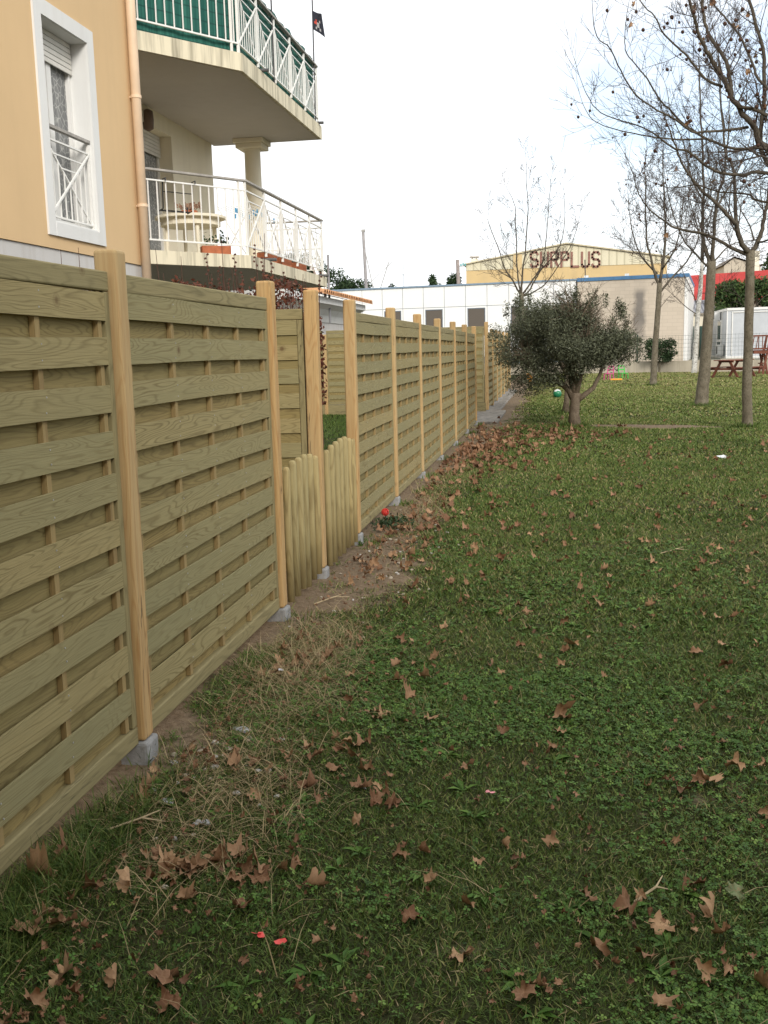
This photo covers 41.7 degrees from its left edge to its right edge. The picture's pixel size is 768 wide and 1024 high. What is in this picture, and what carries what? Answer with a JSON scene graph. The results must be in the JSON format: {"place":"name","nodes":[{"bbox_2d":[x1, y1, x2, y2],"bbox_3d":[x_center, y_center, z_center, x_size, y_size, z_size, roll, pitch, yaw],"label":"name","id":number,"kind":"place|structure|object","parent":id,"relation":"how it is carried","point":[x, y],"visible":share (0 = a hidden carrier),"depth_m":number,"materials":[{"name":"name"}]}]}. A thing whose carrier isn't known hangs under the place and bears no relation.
{"place":"outdoors","nodes":[
{"label":"outdoors","id":0,"kind":"place"},
{"bbox_2d":[361,229,392,287],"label":"mast","id":1,"kind":"object","parent":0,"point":[364,259],"visible":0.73,"depth_m":71.22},
{"bbox_2d":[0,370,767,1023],"bbox_3d":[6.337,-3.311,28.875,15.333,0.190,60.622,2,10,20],"label":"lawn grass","id":2,"kind":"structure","parent":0,"point":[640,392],"depth_m":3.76,"materials":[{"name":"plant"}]},
{"bbox_2d":[10,916,47,934],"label":"fallen leaf","id":3,"kind":"object","parent":2,"relation":"on","point":[36,921],"visible":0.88,"depth_m":2.73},
{"bbox_2d":[207,845,230,866],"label":"fallen leaf","id":4,"kind":"object","parent":2,"relation":"on","point":[216,857],"visible":0.95,"depth_m":3.08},
{"bbox_2d":[724,751,745,771],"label":"fallen leaf","id":5,"kind":"object","parent":2,"relation":"on","point":[735,761],"visible":1,"depth_m":3.65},
{"bbox_2d":[0,372,767,1023],"bbox_3d":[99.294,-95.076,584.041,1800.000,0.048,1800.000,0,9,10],"label":"ground","id":6,"kind":"structure","parent":0,"point":[178,716],"depth_m":3.40,"materials":[{"name":"plant"}]},
{"bbox_2d":[23,987,51,1010],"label":"fallen leaf","id":7,"kind":"object","parent":6,"relation":"on","point":[36,997],"visible":0.99,"depth_m":2.43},
{"bbox_2d":[26,840,57,876],"bbox_3d":[-1.031,1.037,3.028,0.095,0.141,0.065,-1,9,3],"label":"fallen leaf","id":8,"kind":"object","parent":6,"relation":"on","point":[39,856],"visible":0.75,"depth_m":3.00,"materials":[{"name":"plant"}]},
{"bbox_2d":[36,901,61,916],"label":"fallen leaf","id":9,"kind":"object","parent":6,"relation":"on","point":[52,909],"visible":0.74,"depth_m":2.81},
{"bbox_2d":[48,824,67,860],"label":"fallen leaf","id":10,"kind":"object","parent":6,"relation":"on","point":[63,843],"visible":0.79,"depth_m":3.13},
{"bbox_2d":[48,949,73,987],"bbox_3d":[-0.810,1.122,2.516,0.073,0.119,0.079,-1,9,3],"label":"fallen leaf","id":11,"kind":"object","parent":6,"relation":"on","point":[65,968],"visible":1,"depth_m":2.52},
{"bbox_2d":[49,912,77,928],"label":"fallen leaf","id":12,"kind":"object","parent":6,"relation":"on","point":[61,918],"visible":0.98,"depth_m":2.75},
{"bbox_2d":[66,978,81,994],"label":"fallen leaf","id":13,"kind":"object","parent":6,"relation":"on","point":[74,987],"visible":0.97,"depth_m":2.46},
{"bbox_2d":[81,868,104,890],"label":"fallen leaf","id":14,"kind":"object","parent":6,"relation":"on","point":[93,883],"visible":0.98,"depth_m":2.94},
{"bbox_2d":[103,962,116,987],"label":"fallen leaf","id":15,"kind":"object","parent":6,"relation":"on","point":[110,976],"visible":1,"depth_m":2.49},
{"bbox_2d":[116,866,130,894],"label":"fallen leaf","id":16,"kind":"object","parent":6,"relation":"on","point":[124,876],"visible":1,"depth_m":2.92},
{"bbox_2d":[107,810,164,828],"bbox_3d":[-0.820,1.031,3.345,0.184,0.025,0.059,-7,11,-31],"label":"twig","id":17,"kind":"object","parent":6,"relation":"on","point":[139,818],"visible":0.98,"depth_m":3.36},
{"bbox_2d":[0,249,290,874],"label":"wooden fence","id":18,"kind":"object","parent":6,"relation":"on","point":[141,501],"visible":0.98,"depth_m":3.69,"materials":[{"name":"brown wood"}]},
{"bbox_2d":[282,454,321,601],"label":"picket gate","id":19,"kind":"structure","parent":18,"relation":"attached to","point":[302,516],"depth_m":6.29,"materials":[{"name":"wood"}]},
{"bbox_2d":[143,864,163,880],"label":"fallen leaf","id":20,"kind":"object","parent":6,"relation":"on","point":[150,873],"visible":0.94,"depth_m":3.01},
{"bbox_2d":[147,963,179,984],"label":"fallen leaf","id":21,"kind":"object","parent":6,"relation":"on","point":[164,976],"visible":1,"depth_m":2.51,"materials":[{"name":"plant"}]},
{"bbox_2d":[0,0,328,290],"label":"apartment building","id":22,"kind":"structure","parent":6,"relation":"on","point":[111,116],"depth_m":12.28,"materials":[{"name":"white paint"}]},
{"bbox_2d":[30,0,106,246],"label":"window","id":23,"kind":"structure","parent":22,"relation":"in","point":[63,47],"depth_m":10.98,"materials":[{"name":"white paint"}]},
{"bbox_2d":[143,129,164,250],"bbox_3d":[-3.787,-4.739,15.081,0.088,2.115,2.420,0,9,10],"label":"french door","id":24,"kind":"structure","parent":22,"relation":"in","point":[152,153],"depth_m":15.94,"materials":[{"name":"white plastic"}]},
{"bbox_2d":[159,177,195,213],"bbox_3d":[-2.667,-4.059,12.959,0.460,0.397,0.238,-10,12,-43],"label":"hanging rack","id":25,"kind":"object","parent":22,"relation":"hanging from","point":[162,209],"visible":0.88,"depth_m":12.94,"materials":[{"name":"metal"}]},
{"bbox_2d":[155,212,225,252],"bbox_3d":[-2.868,-4.035,15.031,1.040,0.706,1.040,0,9,10],"label":"balcony table","id":26,"kind":"object","parent":22,"relation":"on","point":[189,221],"visible":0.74,"depth_m":14.70,"materials":[{"name":"plastic"}]},
{"bbox_2d":[174,202,200,211],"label":"potted plant","id":27,"kind":"object","parent":26,"relation":"on","point":[189,206],"visible":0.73,"depth_m":14.85,"materials":[{"name":"ceramic"}]},
{"bbox_2d":[200,230,230,253],"bbox_3d":[-2.322,-3.702,13.883,0.400,0.382,0.181,-5,10,-19],"label":"planter","id":28,"kind":"object","parent":22,"relation":"on","point":[217,249],"visible":0.66,"depth_m":13.83,"materials":[{"name":"ceramic"}]},
{"bbox_2d":[135,0,314,119],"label":"privacy screen","id":29,"kind":"object","parent":22,"relation":"on","point":[163,31],"visible":0.56,"depth_m":13.13,"materials":[{"name":"green fabric"}]},
{"bbox_2d":[218,205,278,253],"bbox_3d":[-2.096,-4.289,15.988,0.516,0.870,1.800,0,9,10],"label":"clothes airer","id":30,"kind":"object","parent":22,"relation":"on","point":[257,211],"visible":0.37,"depth_m":15.33,"materials":[{"name":"white paint"}]},
{"bbox_2d":[270,0,274,82],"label":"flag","id":31,"kind":"object","parent":22,"relation":"attached to","point":[272,42],"visible":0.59,"depth_m":14.91,"materials":[{"name":"metal"}]},
{"bbox_2d":[312,0,324,120],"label":"flag","id":32,"kind":"object","parent":22,"relation":"attached to","point":[317,23],"visible":0.98,"depth_m":17.26,"materials":[{"name":"fabric"}]},
{"bbox_2d":[155,867,176,881],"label":"fallen leaf","id":33,"kind":"object","parent":6,"relation":"on","point":[163,876],"visible":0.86,"depth_m":3.01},
{"bbox_2d":[157,856,180,875],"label":"fallen leaf","id":34,"kind":"object","parent":33,"relation":"on","point":[163,865],"visible":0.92,"depth_m":3.04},
{"bbox_2d":[160,853,190,867],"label":"fallen leaf","id":35,"kind":"object","parent":34,"relation":"on","point":[175,860],"visible":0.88,"depth_m":3.04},
{"bbox_2d":[155,985,184,1017],"bbox_3d":[-0.512,1.155,2.390,0.086,0.065,0.051,-25,12,-32],"label":"fallen leaf","id":36,"kind":"object","parent":6,"relation":"on","point":[167,995],"visible":0.98,"depth_m":2.41,"materials":[{"name":"plant"}]},
{"bbox_2d":[175,880,197,900],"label":"fallen leaf","id":37,"kind":"object","parent":6,"relation":"on","point":[181,895],"visible":1,"depth_m":2.88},
{"bbox_2d":[60,233,326,448],"bbox_3d":[-2.350,-0.916,8.160,3.862,2.430,0.884,0,9,10],"label":"hedge","id":38,"kind":"object","parent":6,"relation":"on","point":[279,285],"visible":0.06,"depth_m":7.78,"materials":[{"name":"red plant"}]},
{"bbox_2d":[185,850,208,872],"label":"fallen leaf","id":39,"kind":"object","parent":6,"relation":"on","point":[200,862],"visible":0.89,"depth_m":3.05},
{"bbox_2d":[178,858,198,874],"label":"fallen leaf","id":40,"kind":"object","parent":39,"relation":"on","point":[187,864],"visible":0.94,"depth_m":3.03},
{"bbox_2d":[203,844,229,867],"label":"fallen leaf","id":41,"kind":"object","parent":6,"relation":"on","point":[222,849],"visible":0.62,"depth_m":3.11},
{"bbox_2d":[225,869,240,881],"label":"fallen leaf","id":42,"kind":"object","parent":6,"relation":"on","point":[232,876],"visible":1,"depth_m":2.96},
{"bbox_2d":[227,748,242,765],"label":"fallen leaf","id":43,"kind":"object","parent":6,"relation":"on","point":[236,758],"visible":0.95,"depth_m":3.79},
{"bbox_2d":[230,895,253,907],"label":"fallen leaf","id":44,"kind":"object","parent":6,"relation":"on","point":[240,900],"visible":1,"depth_m":2.82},
{"bbox_2d":[241,853,257,877],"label":"fallen leaf","id":45,"kind":"object","parent":6,"relation":"on","point":[247,867],"visible":1,"depth_m":3.04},
{"bbox_2d":[245,787,260,800],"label":"fallen leaf","id":46,"kind":"object","parent":6,"relation":"on","point":[252,789],"visible":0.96,"depth_m":3.55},
{"bbox_2d":[247,864,269,884],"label":"fallen leaf","id":47,"kind":"object","parent":6,"relation":"on","point":[263,877],"visible":1,"depth_m":2.99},
{"bbox_2d":[238,290,329,578],"bbox_3d":[-2.374,-0.448,7.143,3.988,2.070,0.121,0,9,10],"label":"wooden fence","id":48,"kind":"object","parent":6,"relation":"on","point":[299,377],"visible":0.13,"depth_m":6.75,"materials":[{"name":"brown wood"}]},
{"bbox_2d":[231,255,372,334],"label":"tiled house","id":49,"kind":"structure","parent":6,"relation":"on","point":[331,312],"depth_m":26.22,"materials":[{"name":"white paint"}]},
{"bbox_2d":[297,768,320,787],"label":"fallen leaf","id":50,"kind":"object","parent":6,"relation":"on","point":[311,781],"visible":0.95,"depth_m":3.62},
{"bbox_2d":[304,867,329,887],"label":"fallen leaf","id":51,"kind":"object","parent":6,"relation":"on","point":[314,878],"visible":1,"depth_m":2.93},
{"bbox_2d":[355,729,370,744],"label":"fallen leaf","id":52,"kind":"object","parent":6,"relation":"on","point":[360,741],"visible":1,"depth_m":3.97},
{"bbox_2d":[370,787,382,805],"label":"fallen leaf","id":53,"kind":"object","parent":6,"relation":"on","point":[376,798],"visible":0.96,"depth_m":3.45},
{"bbox_2d":[373,781,389,798],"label":"fallen leaf","id":54,"kind":"object","parent":6,"relation":"on","point":[384,792],"visible":0.99,"depth_m":3.50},
{"bbox_2d":[0,537,767,1023],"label":"clover","id":55,"kind":"object","parent":6,"relation":"on","point":[662,975],"visible":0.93,"depth_m":3.77,"materials":[{"name":"green plant"}]},
{"bbox_2d":[702,772,723,781],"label":"fallen leaf","id":56,"kind":"object","parent":55,"relation":"on","point":[717,778],"visible":1,"depth_m":3.54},
{"bbox_2d":[0,415,767,1023],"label":"leaf drift","id":57,"kind":"object","parent":6,"relation":"on","point":[464,449],"visible":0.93,"depth_m":5.39,"materials":[{"name":"brown plant"}]},
{"bbox_2d":[5,442,767,1023],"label":"straw","id":58,"kind":"object","parent":6,"relation":"on","point":[283,688],"visible":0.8,"depth_m":4.01,"materials":[{"name":"plant"}]},
{"bbox_2d":[158,845,172,872],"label":"fallen leaf","id":59,"kind":"object","parent":58,"relation":"on","point":[166,854],"visible":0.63,"depth_m":3.08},
{"bbox_2d":[227,832,248,856],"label":"fallen leaf","id":60,"kind":"object","parent":58,"relation":"on","point":[233,849],"visible":0.98,"depth_m":3.15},
{"bbox_2d":[382,792,400,809],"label":"fallen leaf","id":61,"kind":"object","parent":6,"relation":"on","point":[392,800],"visible":0.99,"depth_m":3.43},
{"bbox_2d":[366,508,419,530],"bbox_3d":[0.035,0.063,8.876,0.535,0.185,0.542,-3,9,-9],"label":"plant","id":62,"kind":"object","parent":6,"relation":"on","point":[385,513],"visible":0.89,"depth_m":8.87,"materials":[{"name":"green plant"}]},
{"bbox_2d":[392,842,407,860],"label":"fallen leaf","id":63,"kind":"object","parent":6,"relation":"on","point":[398,851],"visible":1,"depth_m":3.06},
{"bbox_2d":[320,326,485,414],"bbox_3d":[-1.448,-3.346,24.409,7.795,2.050,0.102,0,9,10],"label":"wooden fence","id":64,"kind":"object","parent":6,"relation":"on","point":[334,370],"visible":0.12,"depth_m":24.28,"materials":[{"name":"wood"}]},
{"bbox_2d":[404,681,415,698],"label":"fallen leaf","id":65,"kind":"object","parent":6,"relation":"on","point":[409,692],"visible":1,"depth_m":4.51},
{"bbox_2d":[343,299,477,545],"bbox_3d":[0.779,-1.661,14.135,0.117,2.082,12.621,0,9,10],"label":"wooden fence","id":66,"kind":"object","parent":6,"relation":"on","point":[410,393],"visible":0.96,"depth_m":10.44,"materials":[{"name":"brown wood"}]},
{"bbox_2d":[323,436,357,565],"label":"picket gate","id":67,"kind":"structure","parent":66,"relation":"attached to","point":[340,484],"depth_m":7.39,"materials":[{"name":"wood"}]},
{"bbox_2d":[400,904,420,922],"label":"fallen leaf","id":68,"kind":"object","parent":6,"relation":"on","point":[410,912],"visible":1,"depth_m":2.74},
{"bbox_2d":[423,866,436,883],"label":"fallen leaf","id":69,"kind":"object","parent":6,"relation":"on","point":[429,877],"visible":0.99,"depth_m":2.92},
{"bbox_2d":[448,946,474,961],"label":"fallen leaf","id":70,"kind":"object","parent":6,"relation":"on","point":[458,956],"visible":1,"depth_m":2.56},
{"bbox_2d":[461,390,516,423],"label":"path slab","id":71,"kind":"structure","parent":6,"relation":"on","point":[492,414],"depth_m":23.48,"materials":[{"name":"concrete"}]},
{"bbox_2d":[484,322,510,410],"bbox_3d":[3.409,-4.306,29.602,0.117,2.250,12.001,0,9,10],"label":"wooden fence","id":72,"kind":"object","parent":71,"relation":"on","point":[494,386],"visible":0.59,"depth_m":25.74,"materials":[{"name":"brown wood"}]},
{"bbox_2d":[511,978,536,1000],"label":"fallen leaf","id":73,"kind":"object","parent":6,"relation":"on","point":[524,990],"visible":1,"depth_m":2.40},
{"bbox_2d":[470,138,589,382],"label":"plane tree","id":74,"kind":"object","parent":6,"relation":"on","point":[540,268],"visible":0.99,"depth_m":41.26,"materials":[{"name":"brown plant"}]},
{"bbox_2d":[541,830,558,846],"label":"fallen leaf","id":75,"kind":"object","parent":6,"relation":"on","point":[551,838],"visible":1,"depth_m":3.12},
{"bbox_2d":[496,291,608,412],"bbox_3d":[3.840,-3.575,22.782,2.653,2.834,2.379,0,9,10],"label":"olive tree","id":76,"kind":"object","parent":6,"relation":"on","point":[566,403],"visible":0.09,"depth_m":22.81,"materials":[{"name":"green plant"}]},
{"bbox_2d":[552,700,575,719],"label":"fallen leaf","id":77,"kind":"object","parent":6,"relation":"on","point":[561,710],"visible":1,"depth_m":4.18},
{"bbox_2d":[487,273,649,425],"bbox_3d":[3.485,-3.066,19.198,3.114,2.981,2.712,0,9,10],"label":"olive tree","id":78,"kind":"object","parent":6,"relation":"on","point":[580,344],"visible":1,"depth_m":18.68,"materials":[{"name":"green plant"}]},
{"bbox_2d":[590,935,610,956],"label":"fallen leaf","id":79,"kind":"object","parent":6,"relation":"on","point":[602,947],"visible":1,"depth_m":2.57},
{"bbox_2d":[482,358,767,374],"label":"wall","id":80,"kind":"structure","parent":6,"relation":"on","point":[670,366],"depth_m":52.40,"materials":[{"name":"concrete"}]},
{"bbox_2d":[636,332,766,360],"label":"wire fence","id":81,"kind":"object","parent":80,"relation":"on","point":[678,339],"visible":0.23,"depth_m":51.55,"materials":[{"name":"grey metal"}]},
{"bbox_2d":[612,886,638,916],"bbox_3d":[0.663,1.062,2.753,0.078,0.062,0.071,-6,10,-26],"label":"fallen leaf","id":82,"kind":"object","parent":6,"relation":"on","point":[622,901],"visible":1,"depth_m":2.76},
{"bbox_2d":[551,0,767,254],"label":"plane tree","id":83,"kind":"object","parent":6,"relation":"on","point":[761,145],"visible":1,"depth_m":11.37,"materials":[{"name":"brown plant"}]},
{"bbox_2d":[643,337,677,371],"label":"shrub","id":84,"kind":"object","parent":6,"relation":"on","point":[667,356],"visible":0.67,"depth_m":51.85,"materials":[{"name":"green plant"}]},
{"bbox_2d":[602,111,721,384],"bbox_3d":[10.061,-9.500,36.246,4.307,9.931,3.326,0,9,10],"label":"plane tree","id":85,"kind":"object","parent":6,"relation":"on","point":[654,356],"visible":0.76,"depth_m":36.32,"materials":[{"name":"brown plant"}]},
{"bbox_2d":[644,909,679,934],"bbox_3d":[0.738,1.090,2.670,0.096,0.037,0.073,12,32,3],"label":"fallen leaf","id":86,"kind":"object","parent":6,"relation":"on","point":[656,924],"visible":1,"depth_m":2.67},
{"bbox_2d":[650,987,678,1009],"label":"fallen leaf","id":87,"kind":"object","parent":6,"relation":"on","point":[663,1000],"visible":1,"depth_m":2.35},
{"bbox_2d":[599,1,767,425],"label":"plane tree","id":88,"kind":"object","parent":6,"relation":"on","point":[747,408],"visible":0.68,"depth_m":17.70,"materials":[{"name":"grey plant"}]},
{"bbox_2d":[682,876,705,890],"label":"fallen leaf","id":89,"kind":"object","parent":6,"relation":"on","point":[698,881],"visible":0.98,"depth_m":2.88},
{"bbox_2d":[652,144,738,372],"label":"birch tree","id":90,"kind":"object","parent":6,"relation":"on","point":[696,331],"visible":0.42,"depth_m":49.40,"materials":[{"name":"grey plant"}]},
{"bbox_2d":[639,8,767,405],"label":"plane tree","id":91,"kind":"object","parent":6,"relation":"on","point":[702,388],"visible":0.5,"depth_m":23.76,"materials":[{"name":"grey plant"}]},
{"bbox_2d":[694,957,716,982],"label":"fallen leaf","id":92,"kind":"object","parent":6,"relation":"on","point":[707,968],"visible":1,"depth_m":2.47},
{"bbox_2d":[699,891,714,922],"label":"fallen leaf","id":93,"kind":"object","parent":6,"relation":"on","point":[708,907],"visible":1,"depth_m":2.71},
{"bbox_2d":[711,913,730,933],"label":"fallen leaf","id":94,"kind":"object","parent":6,"relation":"on","point":[725,927],"visible":1,"depth_m":2.62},
{"bbox_2d":[725,881,744,900],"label":"fallen leaf","id":95,"kind":"object","parent":6,"relation":"on","point":[735,889],"visible":1,"depth_m":2.84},
{"bbox_2d":[711,359,764,377],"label":"picnic table","id":96,"kind":"object","parent":6,"relation":"on","point":[732,368],"visible":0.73,"depth_m":42.90,"materials":[{"name":"wood"}]},
{"bbox_2d":[753,335,767,373],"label":"play frame","id":97,"kind":"object","parent":6,"relation":"on","point":[763,352],"visible":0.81,"depth_m":45.70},
{"bbox_2d":[754,966,767,989],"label":"fallen leaf","id":98,"kind":"object","parent":6,"relation":"on","point":[760,977],"visible":1,"depth_m":2.41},
{"bbox_2d":[212,0,767,290],"label":"sky","id":99,"kind":"structure","parent":0,"point":[424,106],"materials":[{"name":"white"}]},
{"bbox_2d":[690,357,767,359],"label":"terrace","id":100,"kind":"structure","parent":0,"point":[722,358],"depth_m":57.57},
{"bbox_2d":[319,266,352,289],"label":"distant tree","id":101,"kind":"object","parent":100,"relation":"on","point":[332,275],"visible":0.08,"depth_m":87.83,"materials":[{"name":"green plant"}]},
{"bbox_2d":[333,276,364,288],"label":"distant tree","id":102,"kind":"object","parent":100,"relation":"on","point":[354,283],"visible":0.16,"depth_m":89.19,"materials":[{"name":"green plant"}]},
{"bbox_2d":[318,279,576,363],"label":"panel building","id":103,"kind":"structure","parent":100,"relation":"on","point":[473,304],"depth_m":58.31,"materials":[{"name":"white metal"}]},
{"bbox_2d":[425,309,442,326],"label":"window","id":104,"kind":"structure","parent":103,"relation":"in","point":[430,315],"depth_m":58.85,"materials":[{"name":"glass"}]},
{"bbox_2d":[467,308,484,326],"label":"window","id":105,"kind":"structure","parent":103,"relation":"in","point":[475,316],"depth_m":58.06,"materials":[{"name":"grey metal"}]},
{"bbox_2d":[456,260,465,283],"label":"utility pole","id":106,"kind":"object","parent":100,"relation":"on","point":[458,271],"visible":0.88,"depth_m":76.10,"materials":[{"name":"grey concrete"}]},
{"bbox_2d":[464,242,669,283],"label":"gabled hall","id":107,"kind":"structure","parent":100,"relation":"on","point":[604,262],"depth_m":81.42,"materials":[{"name":"beige metal"}]},
{"bbox_2d":[577,273,694,361],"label":"block building","id":108,"kind":"structure","parent":100,"relation":"on","point":[676,319],"depth_m":55.10,"materials":[{"name":"beige concrete"}]},
{"bbox_2d":[690,270,767,356],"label":"red roofed building","id":109,"kind":"structure","parent":100,"relation":"on","point":[720,277],"depth_m":72.62,"materials":[{"name":"metal"}]},
{"bbox_2d":[714,278,744,310],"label":"conifer tree","id":110,"kind":"object","parent":100,"relation":"on","point":[722,301],"visible":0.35,"depth_m":67.86,"materials":[{"name":"green plant"}]},
{"bbox_2d":[715,252,763,301],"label":"distant house","id":111,"kind":"structure","parent":100,"relation":"on","point":[721,268],"depth_m":86.00,"materials":[{"name":"paint"}]},
{"bbox_2d":[711,307,767,358],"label":"portable cabin","id":112,"kind":"object","parent":100,"relation":"on","point":[728,322],"visible":0.78,"depth_m":58.51,"materials":[{"name":"white plastic"}]},
{"bbox_2d":[734,274,767,307],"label":"conifer tree","id":113,"kind":"object","parent":100,"relation":"on","point":[761,287],"visible":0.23,"depth_m":67.31,"materials":[{"name":"green plant"}]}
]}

